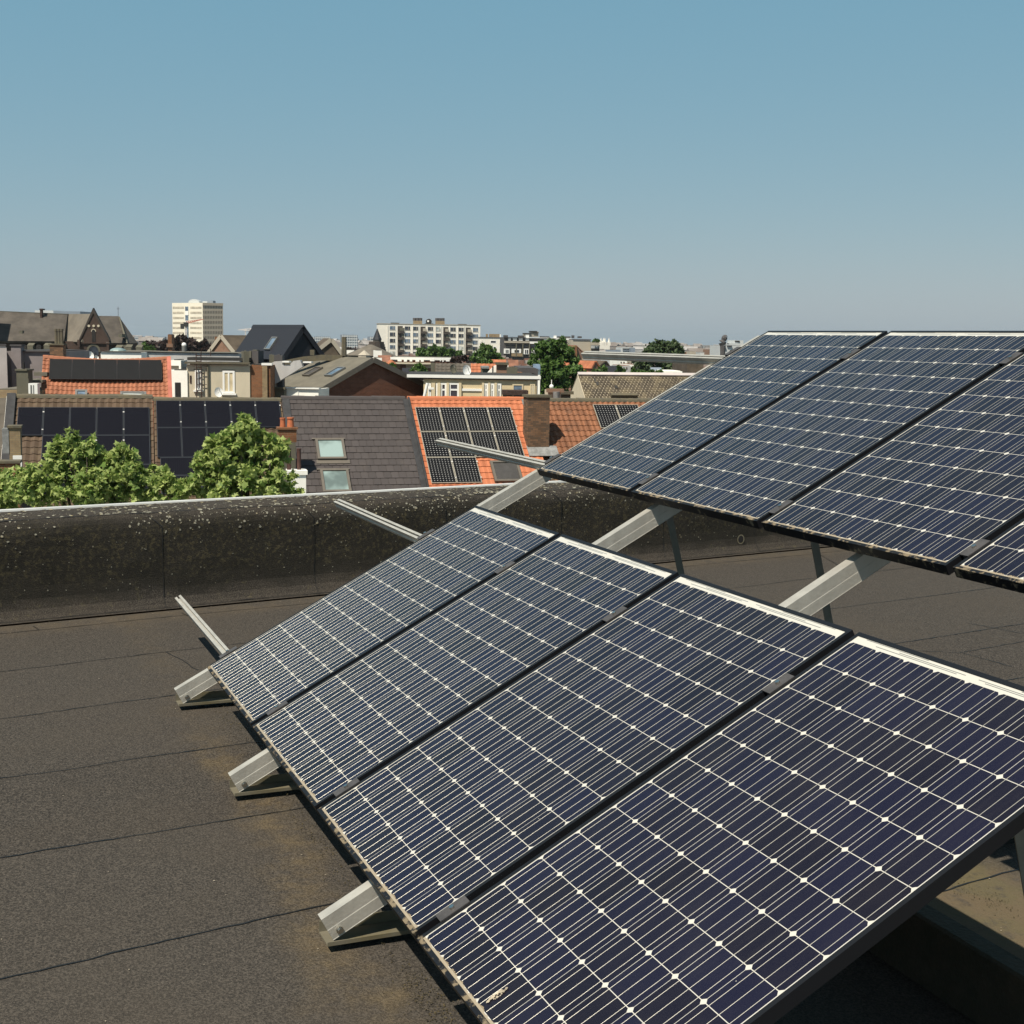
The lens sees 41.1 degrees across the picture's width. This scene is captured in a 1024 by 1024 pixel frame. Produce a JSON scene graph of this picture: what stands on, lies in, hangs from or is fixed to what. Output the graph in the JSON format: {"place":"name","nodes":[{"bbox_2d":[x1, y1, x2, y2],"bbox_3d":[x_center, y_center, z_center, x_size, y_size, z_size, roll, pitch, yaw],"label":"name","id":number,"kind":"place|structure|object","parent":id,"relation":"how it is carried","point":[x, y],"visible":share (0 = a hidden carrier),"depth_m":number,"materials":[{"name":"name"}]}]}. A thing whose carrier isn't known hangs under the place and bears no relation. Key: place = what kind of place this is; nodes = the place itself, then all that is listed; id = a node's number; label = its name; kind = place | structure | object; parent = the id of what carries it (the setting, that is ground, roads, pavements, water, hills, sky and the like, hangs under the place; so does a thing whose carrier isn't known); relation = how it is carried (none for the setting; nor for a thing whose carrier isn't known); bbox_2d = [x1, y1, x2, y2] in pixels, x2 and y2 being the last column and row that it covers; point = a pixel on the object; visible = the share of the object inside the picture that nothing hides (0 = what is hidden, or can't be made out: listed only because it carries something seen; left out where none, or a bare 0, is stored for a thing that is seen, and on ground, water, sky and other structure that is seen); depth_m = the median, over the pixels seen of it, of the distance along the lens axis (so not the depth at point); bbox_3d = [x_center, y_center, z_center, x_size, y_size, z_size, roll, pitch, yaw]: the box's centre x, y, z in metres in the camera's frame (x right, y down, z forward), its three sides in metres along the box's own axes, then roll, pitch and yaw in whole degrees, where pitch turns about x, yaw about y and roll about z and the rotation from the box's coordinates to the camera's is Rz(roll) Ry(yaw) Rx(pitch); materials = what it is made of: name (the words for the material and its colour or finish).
{"place":"outdoors","nodes":[
{"label":"outdoors","id":0,"kind":"place"},
{"bbox_2d":[0,344,7,388],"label":"rendered house","id":1,"kind":"structure","parent":0,"point":[3,369],"depth_m":69.24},
{"bbox_2d":[41,435,64,463],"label":"solar panel","id":2,"kind":"object","parent":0,"point":[46,438],"visible":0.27,"depth_m":51.21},
{"bbox_2d":[0,308,142,358],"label":"church","id":3,"kind":"structure","parent":0,"point":[94,333],"depth_m":220.24,"materials":[{"name":"brick"}]},
{"bbox_2d":[1,393,153,507],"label":"terraced house","id":4,"kind":"structure","parent":0,"point":[31,448],"depth_m":52.78,"materials":[{"name":"orange brick"}]},
{"bbox_2d":[17,407,43,435],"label":"solar panel","id":5,"kind":"object","parent":4,"relation":"on","point":[30,419],"visible":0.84,"depth_m":51.84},
{"bbox_2d":[42,407,69,435],"bbox_3d":[-17.355,-3.453,52.071,0.946,1.020,1.289,-1,7,-15],"label":"solar panel","id":6,"kind":"object","parent":4,"relation":"on","point":[56,420],"visible":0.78,"depth_m":52.09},
{"bbox_2d":[69,407,95,434],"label":"solar panel","id":7,"kind":"object","parent":4,"relation":"on","point":[83,420],"visible":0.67,"depth_m":52.35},
{"bbox_2d":[96,407,123,434],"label":"solar panel","id":8,"kind":"object","parent":4,"relation":"on","point":[109,420],"visible":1,"depth_m":52.56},
{"bbox_2d":[96,435,123,462],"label":"solar panel","id":9,"kind":"object","parent":4,"relation":"on","point":[107,441],"visible":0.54,"depth_m":51.80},
{"bbox_2d":[124,407,149,434],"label":"solar panel","id":10,"kind":"object","parent":4,"relation":"on","point":[136,420],"visible":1,"depth_m":52.81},
{"bbox_2d":[124,435,149,464],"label":"solar panel","id":11,"kind":"object","parent":4,"relation":"on","point":[141,443],"visible":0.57,"depth_m":51.91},
{"bbox_2d":[41,355,171,432],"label":"pantiled house","id":12,"kind":"structure","parent":0,"point":[160,388],"depth_m":65.61,"materials":[{"name":"tile"}]},
{"bbox_2d":[49,359,71,379],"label":"solar panel","id":13,"kind":"object","parent":12,"relation":"on","point":[60,369],"visible":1,"depth_m":65.48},
{"bbox_2d":[72,359,94,379],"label":"solar panel","id":14,"kind":"object","parent":12,"relation":"on","point":[82,369],"visible":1,"depth_m":65.77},
{"bbox_2d":[94,359,116,379],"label":"solar panel","id":15,"kind":"object","parent":12,"relation":"on","point":[105,369],"visible":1,"depth_m":66.02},
{"bbox_2d":[117,360,138,379],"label":"solar panel","id":16,"kind":"object","parent":12,"relation":"on","point":[127,369],"visible":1,"depth_m":66.28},
{"bbox_2d":[139,360,161,379],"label":"solar panel","id":17,"kind":"object","parent":12,"relation":"on","point":[150,369],"visible":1,"depth_m":66.58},
{"bbox_2d":[153,397,284,499],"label":"terraced house","id":18,"kind":"structure","parent":0,"point":[157,459],"depth_m":54.22,"materials":[{"name":"orange brick"}]},
{"bbox_2d":[156,400,181,427],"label":"solar panel","id":19,"kind":"object","parent":18,"relation":"on","point":[168,414],"visible":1,"depth_m":53.50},
{"bbox_2d":[157,428,181,457],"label":"solar panel","id":20,"kind":"object","parent":18,"relation":"on","point":[169,443],"visible":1,"depth_m":52.39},
{"bbox_2d":[160,457,193,475],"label":"solar panel","id":21,"kind":"object","parent":18,"relation":"on","point":[178,466],"visible":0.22,"depth_m":51.61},
{"bbox_2d":[180,401,206,427],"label":"solar panel","id":22,"kind":"object","parent":18,"relation":"on","point":[192,414],"visible":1,"depth_m":53.74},
{"bbox_2d":[181,428,206,456],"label":"solar panel","id":23,"kind":"object","parent":18,"relation":"on","point":[193,439],"visible":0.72,"depth_m":52.70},
{"bbox_2d":[205,401,231,427],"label":"solar panel","id":24,"kind":"object","parent":18,"relation":"on","point":[218,414],"visible":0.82,"depth_m":54.00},
{"bbox_2d":[230,401,257,424],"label":"solar panel","id":25,"kind":"object","parent":18,"relation":"on","point":[246,407],"visible":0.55,"depth_m":54.48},
{"bbox_2d":[255,401,280,427],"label":"solar panel","id":26,"kind":"object","parent":18,"relation":"on","point":[268,414],"visible":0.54,"depth_m":54.53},
{"bbox_2d":[317,338,340,354],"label":"brown house","id":27,"kind":"structure","parent":0,"point":[328,346],"depth_m":124.11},
{"bbox_2d":[340,335,357,348],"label":"office block","id":28,"kind":"structure","parent":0,"point":[352,341],"depth_m":1192.40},
{"bbox_2d":[276,395,428,493],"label":"terraced house","id":29,"kind":"structure","parent":0,"point":[350,443],"depth_m":54.09,"materials":[{"name":"grey tile"}]},
{"bbox_2d":[376,318,479,356],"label":"apartment block","id":30,"kind":"structure","parent":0,"point":[398,339],"depth_m":598.56,"materials":[{"name":"white concrete"}]},
{"bbox_2d":[431,363,470,371],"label":"tiled house","id":31,"kind":"structure","parent":0,"point":[440,367],"depth_m":91.08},
{"bbox_2d":[407,394,558,486],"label":"terraced house","id":32,"kind":"structure","parent":0,"point":[531,414],"depth_m":55.72,"materials":[{"name":"orange ceramic"}]},
{"bbox_2d":[415,407,443,431],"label":"solar panel","id":33,"kind":"object","parent":32,"relation":"on","point":[429,419],"visible":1,"depth_m":55.87,"materials":[{"name":"black glass"}]},
{"bbox_2d":[420,432,450,456],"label":"solar panel","id":34,"kind":"object","parent":32,"relation":"on","point":[432,448],"visible":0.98,"depth_m":54.77,"materials":[{"name":"black glass"}]},
{"bbox_2d":[426,457,456,483],"bbox_3d":[-2.767,-1.643,53.852,1.036,0.926,1.170,-1,7,-15],"label":"solar panel","id":35,"kind":"object","parent":32,"relation":"on","point":[441,470],"visible":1,"depth_m":53.82,"materials":[{"name":"black glass"}]},
{"bbox_2d":[439,407,468,431],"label":"solar panel","id":36,"kind":"object","parent":32,"relation":"on","point":[453,419],"visible":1,"depth_m":56.13,"materials":[{"name":"black glass"}]},
{"bbox_2d":[445,431,475,456],"bbox_3d":[-2.090,-2.726,55.126,1.005,0.960,1.214,-1,7,-15],"label":"solar panel","id":37,"kind":"object","parent":32,"relation":"on","point":[464,437],"visible":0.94,"depth_m":55.30,"materials":[{"name":"black glass"}]},
{"bbox_2d":[451,457,481,482],"bbox_3d":[-1.781,-1.661,54.114,1.045,0.926,1.170,-1,7,-15],"label":"solar panel","id":38,"kind":"object","parent":32,"relation":"on","point":[466,469],"visible":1,"depth_m":54.09,"materials":[{"name":"black glass"}]},
{"bbox_2d":[463,407,492,431],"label":"solar panel","id":39,"kind":"object","parent":32,"relation":"on","point":[477,418],"visible":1,"depth_m":56.41,"materials":[{"name":"black glass"}]},
{"bbox_2d":[470,431,497,456],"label":"solar panel","id":40,"kind":"object","parent":32,"relation":"on","point":[486,439],"visible":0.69,"depth_m":55.56,"materials":[{"name":"black glass"}]},
{"bbox_2d":[487,407,516,430],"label":"solar panel","id":41,"kind":"object","parent":32,"relation":"on","point":[501,418],"visible":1,"depth_m":56.68,"materials":[{"name":"black glass"}]},
{"bbox_2d":[494,431,524,455],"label":"solar panel","id":42,"kind":"object","parent":32,"relation":"on","point":[508,441],"visible":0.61,"depth_m":55.71,"materials":[{"name":"black glass"}]},
{"bbox_2d":[471,363,494,371],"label":"tiled house","id":43,"kind":"structure","parent":0,"point":[479,367],"depth_m":93.08,"materials":[{"name":"tile"}]},
{"bbox_2d":[0,0,1023,344],"label":"sky","id":44,"kind":"structure","parent":0,"point":[690,172],"materials":[{"name":"blue"}]},
{"bbox_2d":[0,547,1023,1023],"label":"flat roof","id":45,"kind":"structure","parent":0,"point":[208,897],"depth_m":5.00,"materials":[{"name":"fabric"}]},
{"bbox_2d":[0,480,830,626],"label":"parapet wall","id":46,"kind":"structure","parent":45,"relation":"on","point":[64,563],"depth_m":9.81,"materials":[{"name":"stone"}]},
{"bbox_2d":[174,336,758,706],"bbox_3d":[-0.105,-0.018,7.423,3.426,1.916,0.121,-2,8,-22],"label":"support frame","id":47,"kind":"object","parent":45,"relation":"on","point":[189,692],"visible":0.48,"depth_m":7.42,"materials":[{"name":"metal"}]},
{"bbox_2d":[175,595,469,921],"bbox_3d":[-0.871,0.887,5.482,0.102,0.106,6.216,-2,8,-22],"label":"mounting rail","id":48,"kind":"object","parent":47,"relation":"on","point":[219,645],"visible":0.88,"depth_m":6.73,"materials":[{"name":"metal"}]},
{"bbox_2d":[207,506,559,730],"bbox_3d":[-0.633,0.442,6.428,1.590,0.037,1.053,-31,17,-16],"label":"solar panel","id":49,"kind":"object","parent":48,"relation":"on","point":[309,647],"visible":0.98,"depth_m":6.35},
{"bbox_2d":[252,534,678,814],"bbox_3d":[-0.221,0.574,5.432,1.590,0.037,1.053,-31,17,-16],"label":"solar panel","id":50,"kind":"object","parent":48,"relation":"on","point":[367,715],"visible":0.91,"depth_m":5.34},
{"bbox_2d":[317,574,854,943],"bbox_3d":[0.191,0.706,4.435,1.590,0.037,1.053,-31,17,-16],"label":"solar panel","id":51,"kind":"object","parent":48,"relation":"on","point":[478,800],"visible":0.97,"depth_m":4.33,"materials":[{"name":"glass"}]},
{"bbox_2d":[417,632,1023,1023],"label":"solar panel","id":52,"kind":"object","parent":48,"relation":"on","point":[779,853],"visible":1,"depth_m":3.38,"materials":[{"name":"glass"}]},
{"bbox_2d":[334,499,794,695],"bbox_3d":[0.063,0.303,5.851,0.102,0.106,6.326,-2,8,-22],"label":"mounting rail","id":53,"kind":"object","parent":47,"relation":"on","point":[415,536],"visible":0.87,"depth_m":7.45,"materials":[{"name":"metal"}]},
{"bbox_2d":[435,438,990,558],"bbox_3d":[0.710,-0.099,6.098,0.102,0.106,6.386,-2,8,-22],"label":"mounting rail","id":54,"kind":"object","parent":47,"relation":"attached to","point":[524,461],"visible":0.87,"depth_m":7.77,"materials":[{"name":"metal"}]},
{"bbox_2d":[537,331,887,497],"bbox_3d":[0.992,-0.541,6.970,1.590,0.038,1.053,-31,17,-16],"label":"solar panel","id":55,"kind":"object","parent":54,"relation":"attached to","point":[625,455],"visible":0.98,"depth_m":6.90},
{"bbox_2d":[631,331,1023,528],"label":"solar panel","id":56,"kind":"object","parent":54,"relation":"on","point":[806,438],"visible":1,"depth_m":5.89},
{"bbox_2d":[761,353,1023,574],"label":"solar panel","id":57,"kind":"object","parent":54,"relation":"attached to","point":[939,489],"visible":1,"depth_m":4.92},
{"bbox_2d":[953,518,1023,593],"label":"solar panel","id":58,"kind":"object","parent":54,"relation":"on","point":[998,561],"visible":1,"depth_m":4.17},
{"bbox_2d":[581,347,1022,365],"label":"mounting rail","id":59,"kind":"object","parent":47,"relation":"on","point":[665,358],"visible":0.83,"depth_m":8.34,"materials":[{"name":"metal"}]},
{"bbox_2d":[228,504,832,795],"bbox_3d":[0.444,0.158,6.098,3.426,1.916,0.108,-2,8,-22],"label":"support frame","id":60,"kind":"object","parent":45,"relation":"on","point":[251,776],"visible":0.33,"depth_m":6.06,"materials":[{"name":"metal"}]},
{"bbox_2d":[205,705,1018,1023],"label":"moss clump","id":61,"kind":"object","parent":45,"relation":"on","point":[405,959],"visible":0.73,"depth_m":4.13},
{"bbox_2d":[318,553,1013,946],"bbox_3d":[1.001,0.337,4.750,3.426,1.916,0.108,-2,8,-22],"label":"support frame","id":62,"kind":"object","parent":45,"relation":"on","point":[352,917],"visible":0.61,"depth_m":4.32,"materials":[{"name":"metal"}]},
{"bbox_2d":[868,905,1023,1023],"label":"ballast kerb","id":63,"kind":"structure","parent":45,"relation":"on","point":[970,974],"depth_m":3.88,"materials":[{"name":"concrete"}]},
{"bbox_2d":[1014,829,1023,894],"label":"support frame","id":64,"kind":"object","parent":45,"relation":"on","point":[1019,840],"depth_m":3.29,"materials":[{"name":"metal"}]},
{"bbox_2d":[514,366,537,393],"bbox_3d":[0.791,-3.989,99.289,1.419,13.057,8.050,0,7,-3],"label":"modern house","id":65,"kind":"structure","parent":0,"point":[528,369],"depth_m":94.61,"materials":[{"name":"grey glass"}]},
{"bbox_2d":[571,372,694,397],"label":"old house","id":66,"kind":"structure","parent":0,"point":[618,385],"depth_m":69.69,"materials":[{"name":"tile"}]},
{"label":"ground","id":67,"kind":"structure","parent":0,"visible":0},
{"bbox_2d":[0,466,22,508],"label":"plane tree","id":68,"kind":"object","parent":67,"relation":"on","point":[6,500],"visible":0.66,"depth_m":35.43,"materials":[{"name":"green plant"}]},
{"bbox_2d":[0,397,22,507],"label":"terraced house","id":69,"kind":"structure","parent":67,"relation":"on","point":[11,440],"depth_m":48.13,"materials":[{"name":"paint"}]},
{"bbox_2d":[0,362,48,397],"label":"outbuilding","id":70,"kind":"structure","parent":67,"relation":"on","point":[24,377],"depth_m":63.42,"materials":[{"name":"yellow brick"}]},
{"bbox_2d":[7,329,89,387],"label":"rendered house","id":71,"kind":"structure","parent":67,"relation":"on","point":[18,356],"depth_m":73.59,"materials":[{"name":"paint"}]},
{"bbox_2d":[3,427,158,507],"bbox_3d":[-10.824,4.167,34.792,4.136,12.722,1.727,0,7,-4],"label":"plane tree","id":72,"kind":"object","parent":67,"relation":"on","point":[123,479],"visible":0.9,"depth_m":33.93,"materials":[{"name":"green plant"}]},
{"bbox_2d":[100,348,157,358],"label":"white house","id":73,"kind":"structure","parent":67,"relation":"on","point":[117,353],"depth_m":89.57,"materials":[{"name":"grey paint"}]},
{"bbox_2d":[146,463,191,500],"bbox_3d":[-8.522,4.670,34.428,1.173,11.873,0.788,-2,8,-22],"label":"plane tree","id":74,"kind":"object","parent":67,"relation":"on","point":[163,479],"visible":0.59,"depth_m":33.56,"materials":[{"name":"green plant"}]},
{"bbox_2d":[145,333,211,351],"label":"broadleaf tree","id":75,"kind":"object","parent":67,"relation":"on","point":[193,344],"visible":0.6,"depth_m":287.21,"materials":[{"name":"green plant"}]},
{"bbox_2d":[171,368,187,396],"bbox_3d":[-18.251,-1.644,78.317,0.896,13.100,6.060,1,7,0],"label":"white house","id":76,"kind":"structure","parent":67,"relation":"on","point":[179,382],"depth_m":74.64,"materials":[{"name":"paint"}]},
{"bbox_2d":[147,351,240,361],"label":"grey building","id":77,"kind":"structure","parent":67,"relation":"on","point":[178,355],"depth_m":91.66,"materials":[{"name":"brown concrete"}]},
{"bbox_2d":[172,299,222,343],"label":"tower block","id":78,"kind":"structure","parent":67,"relation":"on","point":[209,327],"depth_m":877.50,"materials":[{"name":"white concrete"}]},
{"bbox_2d":[185,357,264,397],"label":"cream house","id":79,"kind":"structure","parent":67,"relation":"on","point":[231,379],"depth_m":74.77,"materials":[{"name":"white paint"}]},
{"bbox_2d":[222,371,235,394],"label":"window","id":80,"kind":"structure","parent":79,"relation":"in","point":[228,376],"depth_m":74.77,"materials":[{"name":"white paint"}]},
{"bbox_2d":[207,335,245,351],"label":"brown house","id":81,"kind":"structure","parent":67,"relation":"on","point":[226,343],"depth_m":127.17,"materials":[{"name":"brick"}]},
{"bbox_2d":[168,411,304,498],"bbox_3d":[-6.740,4.110,33.792,3.279,13.198,1.543,3,7,14],"label":"plane tree","id":82,"kind":"object","parent":67,"relation":"on","point":[231,468],"visible":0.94,"depth_m":32.95,"materials":[{"name":"green plant"}]},
{"bbox_2d":[249,350,263,363],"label":"roof stack","id":83,"kind":"object","parent":67,"relation":"on","point":[257,356],"visible":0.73,"depth_m":77.49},
{"bbox_2d":[250,362,284,397],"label":"brick extension","id":84,"kind":"object","parent":67,"relation":"on","point":[262,380],"visible":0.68,"depth_m":74.93,"materials":[{"name":"brown brick"}]},
{"bbox_2d":[236,325,324,365],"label":"slate house","id":85,"kind":"structure","parent":67,"relation":"on","point":[288,342],"depth_m":96.06,"materials":[{"name":"grey tile"}]},
{"bbox_2d":[286,386,328,395],"bbox_3d":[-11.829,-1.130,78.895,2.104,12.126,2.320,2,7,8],"label":"flat dormer","id":86,"kind":"object","parent":67,"relation":"on","point":[308,391],"visible":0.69,"depth_m":77.17,"materials":[{"name":"white paint"}]},
{"bbox_2d":[273,337,347,383],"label":"party wall","id":87,"kind":"structure","parent":67,"relation":"on","point":[288,368],"depth_m":76.72,"materials":[{"name":"white paint"}]},
{"bbox_2d":[285,357,423,397],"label":"gabled house","id":88,"kind":"structure","parent":67,"relation":"on","point":[354,376],"depth_m":81.94,"materials":[{"name":"red brick"}]},
{"bbox_2d":[347,345,395,357],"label":"conical roof","id":89,"kind":"structure","parent":67,"relation":"on","point":[369,349],"depth_m":295.73,"materials":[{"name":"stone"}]},
{"bbox_2d":[390,356,450,379],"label":"building","id":90,"kind":"structure","parent":67,"relation":"on","point":[406,361],"depth_m":218.92,"materials":[{"name":"paint"}]},
{"bbox_2d":[132,335,740,352],"bbox_3d":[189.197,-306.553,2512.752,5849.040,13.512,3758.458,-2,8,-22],"label":"distant rooftops","id":91,"kind":"object","parent":67,"relation":"on","point":[638,346],"visible":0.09,"depth_m":1314.84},
{"bbox_2d":[415,343,463,356],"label":"broadleaf tree","id":92,"kind":"object","parent":67,"relation":"on","point":[431,351],"visible":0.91,"depth_m":257.57,"materials":[{"name":"green plant"}]},
{"bbox_2d":[407,371,540,396],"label":"yellow house","id":93,"kind":"structure","parent":67,"relation":"on","point":[475,384],"depth_m":79.81,"materials":[{"name":"grey paint"}]},
{"bbox_2d":[469,342,504,363],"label":"broadleaf tree","id":94,"kind":"object","parent":67,"relation":"on","point":[484,353],"visible":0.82,"depth_m":237.76,"materials":[{"name":"green plant"}]},
{"bbox_2d":[478,334,502,357],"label":"flats","id":95,"kind":"structure","parent":67,"relation":"on","point":[493,340],"depth_m":556.18,"materials":[{"name":"white paint"}]},
{"bbox_2d":[500,331,581,359],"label":"balcony block","id":96,"kind":"structure","parent":67,"relation":"on","point":[519,347],"depth_m":477.07,"materials":[{"name":"white paint"}]},
{"bbox_2d":[399,353,707,390],"bbox_3d":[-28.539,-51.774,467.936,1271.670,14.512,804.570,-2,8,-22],"label":"rooftops","id":97,"kind":"object","parent":67,"relation":"on","point":[522,362],"depth_m":413.60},
{"bbox_2d":[527,336,586,393],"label":"broadleaf tree","id":98,"kind":"object","parent":67,"relation":"on","point":[553,355],"visible":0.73,"depth_m":116.63,"materials":[{"name":"green plant"}]},
{"bbox_2d":[567,339,590,359],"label":"beige block","id":99,"kind":"structure","parent":67,"relation":"on","point":[583,345],"depth_m":466.83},
{"bbox_2d":[564,360,599,389],"bbox_3d":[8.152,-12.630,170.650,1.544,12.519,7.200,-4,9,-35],"label":"orange house","id":100,"kind":"structure","parent":67,"relation":"on","point":[588,366],"depth_m":167.34,"materials":[{"name":"tile"}]},
{"bbox_2d":[548,398,652,480],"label":"terraced house","id":101,"kind":"structure","parent":67,"relation":"on","point":[573,422],"depth_m":57.66,"materials":[{"name":"tile"}]},
{"bbox_2d":[593,404,619,428],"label":"solar panel","id":102,"kind":"object","parent":101,"relation":"on","point":[607,415],"visible":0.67,"depth_m":58.14,"materials":[{"name":"black glass"}]},
{"bbox_2d":[615,405,637,417],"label":"solar panel","id":103,"kind":"object","parent":101,"relation":"on","point":[623,410],"visible":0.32,"depth_m":58.60,"materials":[{"name":"black glass"}]},
{"bbox_2d":[631,338,685,372],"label":"broadleaf tree","id":104,"kind":"object","parent":67,"relation":"on","point":[673,346],"visible":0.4,"depth_m":197.98,"materials":[{"name":"green plant"}]},
{"bbox_2d":[672,363,703,372],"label":"dark house","id":105,"kind":"structure","parent":67,"relation":"on","point":[688,368],"depth_m":149.31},
{"bbox_2d":[710,340,743,354],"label":"white terraces","id":106,"kind":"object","parent":67,"relation":"on","point":[715,349],"visible":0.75,"depth_m":419.32,"materials":[{"name":"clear paint"}]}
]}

